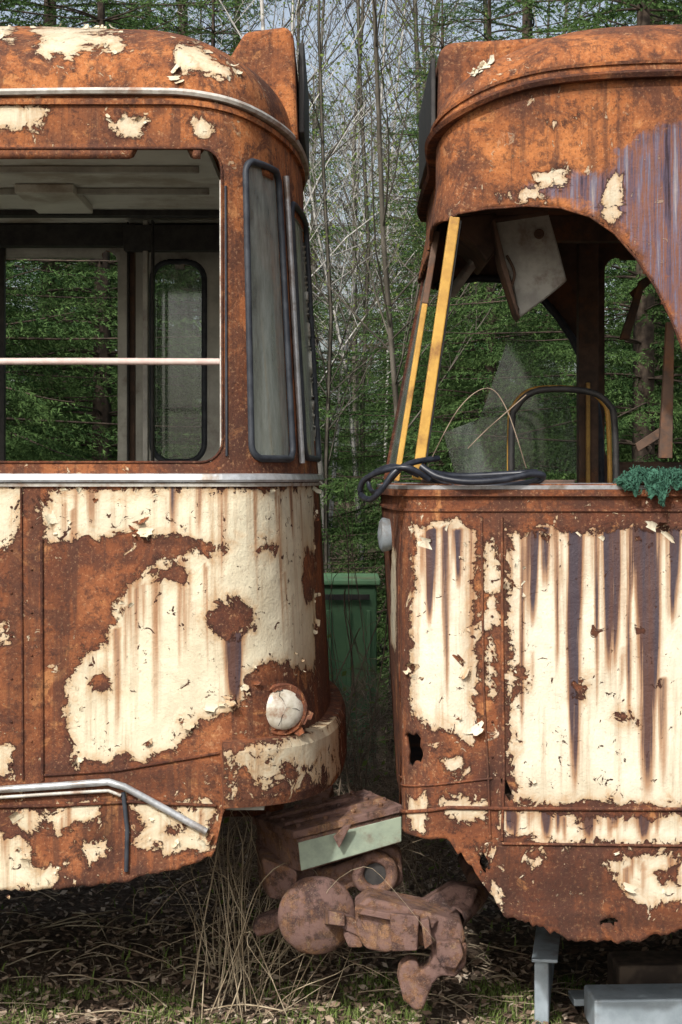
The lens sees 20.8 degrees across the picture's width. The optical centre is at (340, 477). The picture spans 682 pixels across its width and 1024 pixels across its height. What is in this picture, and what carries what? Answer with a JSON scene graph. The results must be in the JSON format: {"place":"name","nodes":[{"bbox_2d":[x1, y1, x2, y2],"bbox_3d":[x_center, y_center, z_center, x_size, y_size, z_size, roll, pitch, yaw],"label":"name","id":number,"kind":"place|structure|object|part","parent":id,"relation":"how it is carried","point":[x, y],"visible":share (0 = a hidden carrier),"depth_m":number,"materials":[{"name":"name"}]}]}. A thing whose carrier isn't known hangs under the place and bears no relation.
{"place":"outdoors","nodes":[
{"label":"outdoors","id":0,"kind":"place"},
{"bbox_2d":[3,914,594,1023],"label":"dry grass","id":1,"kind":"structure","parent":0,"point":[256,975],"depth_m":7.08,"materials":[{"name":"beige plant"}]},
{"bbox_2d":[0,0,678,475],"label":"sky","id":2,"kind":"structure","parent":0,"point":[286,10],"materials":[{"name":"white"}]},
{"bbox_2d":[0,479,681,1023],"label":"ground","id":3,"kind":"structure","parent":0,"point":[590,953],"depth_m":7.47,"materials":[{"name":"brown soil"}]},
{"bbox_2d":[0,21,161,460],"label":"spruce tree","id":4,"kind":"object","parent":3,"relation":"on","point":[81,386],"visible":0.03,"depth_m":11.25,"materials":[{"name":"green plant"}]},
{"bbox_2d":[0,0,200,460],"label":"spruce tree","id":5,"kind":"object","parent":3,"relation":"on","point":[33,445],"visible":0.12,"depth_m":10.12,"materials":[{"name":"green plant"}]},
{"bbox_2d":[0,23,346,898],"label":"abandoned tram","id":6,"kind":"object","parent":3,"relation":"on","point":[170,695],"visible":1,"depth_m":6.01,"materials":[{"name":"paint"}]},
{"bbox_3d":[-0.242,-0.548,6.173,0.054,0.970,0.275,0,0,22],"label":"corner window glass","id":7,"kind":"part","parent":6,"relation":"part of","materials":[{"name":"grey glass"}]},
{"bbox_2d":[0,0,366,566],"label":"spruce tree","id":8,"kind":"object","parent":3,"relation":"on","point":[48,265],"visible":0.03,"depth_m":13.94,"materials":[{"name":"green plant"}]},
{"bbox_2d":[6,0,366,572],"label":"spruce tree","id":9,"kind":"object","parent":3,"relation":"on","point":[102,413],"visible":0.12,"depth_m":11.55,"materials":[{"name":"green plant"}]},
{"bbox_2d":[8,0,414,571],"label":"spruce tree","id":10,"kind":"object","parent":3,"relation":"on","point":[158,279],"visible":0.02,"depth_m":17.44,"materials":[{"name":"green plant"}]},
{"bbox_2d":[67,0,388,687],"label":"spruce tree","id":11,"kind":"object","parent":3,"relation":"on","point":[212,36],"visible":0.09,"depth_m":14.22,"materials":[{"name":"green plant"}]},
{"bbox_2d":[76,0,387,374],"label":"bare tree","id":12,"kind":"object","parent":3,"relation":"on","point":[289,20],"visible":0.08,"depth_m":18.34,"materials":[{"name":"grey plant"}]},
{"bbox_2d":[21,658,493,915],"bbox_3d":[-0.230,1.395,8.984,4.118,1.193,3.066,0,0,0],"label":"bramble thicket","id":13,"kind":"object","parent":3,"relation":"on","point":[394,790],"visible":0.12,"depth_m":8.57,"materials":[{"name":"plant"}]},
{"bbox_2d":[0,967,600,1023],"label":"grass","id":14,"kind":"structure","parent":3,"relation":"on","point":[349,1010],"depth_m":6.71,"materials":[{"name":"green plant"}]},
{"bbox_2d":[0,793,615,1023],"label":"dry stems","id":15,"kind":"object","parent":3,"relation":"on","point":[236,960],"visible":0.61,"depth_m":6.88,"materials":[{"name":"brown plant"}]},
{"bbox_2d":[158,0,495,571],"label":"birch tree","id":16,"kind":"object","parent":3,"relation":"on","point":[323,256],"visible":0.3,"depth_m":17.20,"materials":[{"name":"grey plant"}]},
{"bbox_2d":[1,863,671,1005],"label":"weeds","id":17,"kind":"object","parent":3,"relation":"on","point":[168,965],"visible":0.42,"depth_m":7.39,"materials":[{"name":"green plant"}]},
{"bbox_2d":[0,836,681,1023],"bbox_3d":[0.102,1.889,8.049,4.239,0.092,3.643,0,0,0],"label":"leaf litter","id":18,"kind":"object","parent":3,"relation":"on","point":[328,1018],"visible":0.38,"depth_m":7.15,"materials":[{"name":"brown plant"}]},
{"bbox_2d":[240,483,443,914],"bbox_3d":[0.005,0.961,8.503,1.820,1.880,1.889,0,0,0],"label":"dead bramble","id":19,"kind":"object","parent":3,"relation":"on","point":[353,690],"visible":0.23,"depth_m":8.19,"materials":[{"name":"plant"}]},
{"bbox_2d":[6,0,681,555],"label":"distant forest","id":20,"kind":"object","parent":3,"relation":"on","point":[338,208],"visible":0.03,"depth_m":33.59,"materials":[{"name":"grey plant"}]},
{"bbox_2d":[202,554,486,910],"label":"undergrowth leaves","id":21,"kind":"object","parent":3,"relation":"on","point":[363,764],"visible":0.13,"depth_m":8.54,"materials":[{"name":"green plant"}]},
{"bbox_2d":[324,573,379,794],"bbox_3d":[0.037,1.232,10.698,0.365,1.335,0.664,0,0,0],"label":"green container","id":22,"kind":"object","parent":3,"relation":"on","point":[367,587],"visible":0.48,"depth_m":10.40,"materials":[{"name":"metal"}]},
{"bbox_2d":[219,0,496,572],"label":"birch tree","id":23,"kind":"object","parent":3,"relation":"on","point":[320,463],"visible":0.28,"depth_m":14.11,"materials":[{"name":"grey plant"}]},
{"bbox_2d":[285,0,467,545],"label":"birch tree","id":24,"kind":"object","parent":3,"relation":"on","point":[350,300],"visible":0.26,"depth_m":19.20,"materials":[{"name":"grey plant"}]},
{"bbox_2d":[283,0,486,572],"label":"bare tree","id":25,"kind":"object","parent":3,"relation":"on","point":[329,380],"visible":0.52,"depth_m":13.30,"materials":[{"name":"grey plant"}]},
{"bbox_2d":[301,0,496,571],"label":"bare tree","id":26,"kind":"object","parent":3,"relation":"on","point":[367,291],"visible":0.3,"depth_m":17.37,"materials":[{"name":"grey plant"}]},
{"bbox_2d":[297,0,502,770],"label":"bare tree","id":27,"kind":"object","parent":3,"relation":"on","point":[385,273],"visible":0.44,"depth_m":11.69,"materials":[{"name":"grey plant"}]},
{"bbox_2d":[295,0,513,459],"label":"bare tree","id":28,"kind":"object","parent":3,"relation":"on","point":[415,27],"visible":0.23,"depth_m":19.42,"materials":[{"name":"grey plant"}]},
{"bbox_2d":[316,0,570,708],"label":"spruce tree","id":29,"kind":"object","parent":3,"relation":"on","point":[408,133],"visible":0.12,"depth_m":15.54,"materials":[{"name":"green plant"}]},
{"bbox_2d":[319,0,632,760],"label":"spruce tree","id":30,"kind":"object","parent":3,"relation":"on","point":[482,396],"visible":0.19,"depth_m":13.11,"materials":[{"name":"green plant"}]},
{"bbox_2d":[319,0,681,702],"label":"spruce tree","id":31,"kind":"object","parent":3,"relation":"on","point":[507,336],"visible":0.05,"depth_m":13.07,"materials":[{"name":"green plant"}]},
{"bbox_2d":[319,0,681,664],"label":"spruce tree","id":32,"kind":"object","parent":3,"relation":"on","point":[529,19],"visible":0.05,"depth_m":16.91,"materials":[{"name":"green plant"}]},
{"bbox_2d":[372,0,681,781],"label":"spruce tree","id":33,"kind":"object","parent":3,"relation":"on","point":[643,411],"visible":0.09,"depth_m":10.72,"materials":[{"name":"green plant"}]},
{"bbox_2d":[376,24,681,943],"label":"abandoned tram","id":34,"kind":"object","parent":3,"relation":"on","point":[534,632],"visible":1,"depth_m":6.00,"materials":[{"name":"paint"}]},
{"bbox_2d":[253,784,488,1009],"bbox_3d":[0.113,1.453,6.694,0.835,0.676,0.956,0,0,11],"label":"tram coupler","id":35,"kind":"object","parent":34,"relation":"attached to","point":[321,834],"visible":0.99,"depth_m":6.38,"materials":[{"name":"paint"}]},
{"bbox_2d":[357,455,545,501],"bbox_3d":[0.349,0.003,6.001,0.613,0.153,0.189,0,0,13],"label":"hose coil","id":36,"kind":"object","parent":34,"relation":"on","point":[426,473],"visible":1,"depth_m":5.97,"materials":[{"name":"black rubber"}]},
{"bbox_2d":[613,464,681,506],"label":"green netting","id":37,"kind":"object","parent":34,"relation":"attached to","point":[659,482],"visible":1,"depth_m":5.95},
{"bbox_2d":[477,0,681,470],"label":"spruce tree","id":38,"kind":"object","parent":3,"relation":"on","point":[659,373],"visible":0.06,"depth_m":11.87,"materials":[{"name":"green plant"}]},
{"bbox_2d":[532,926,681,1023],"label":"steel channel","id":39,"kind":"object","parent":3,"relation":"on","point":[643,987],"visible":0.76,"depth_m":6.48,"materials":[{"name":"grey metal"}]}
]}

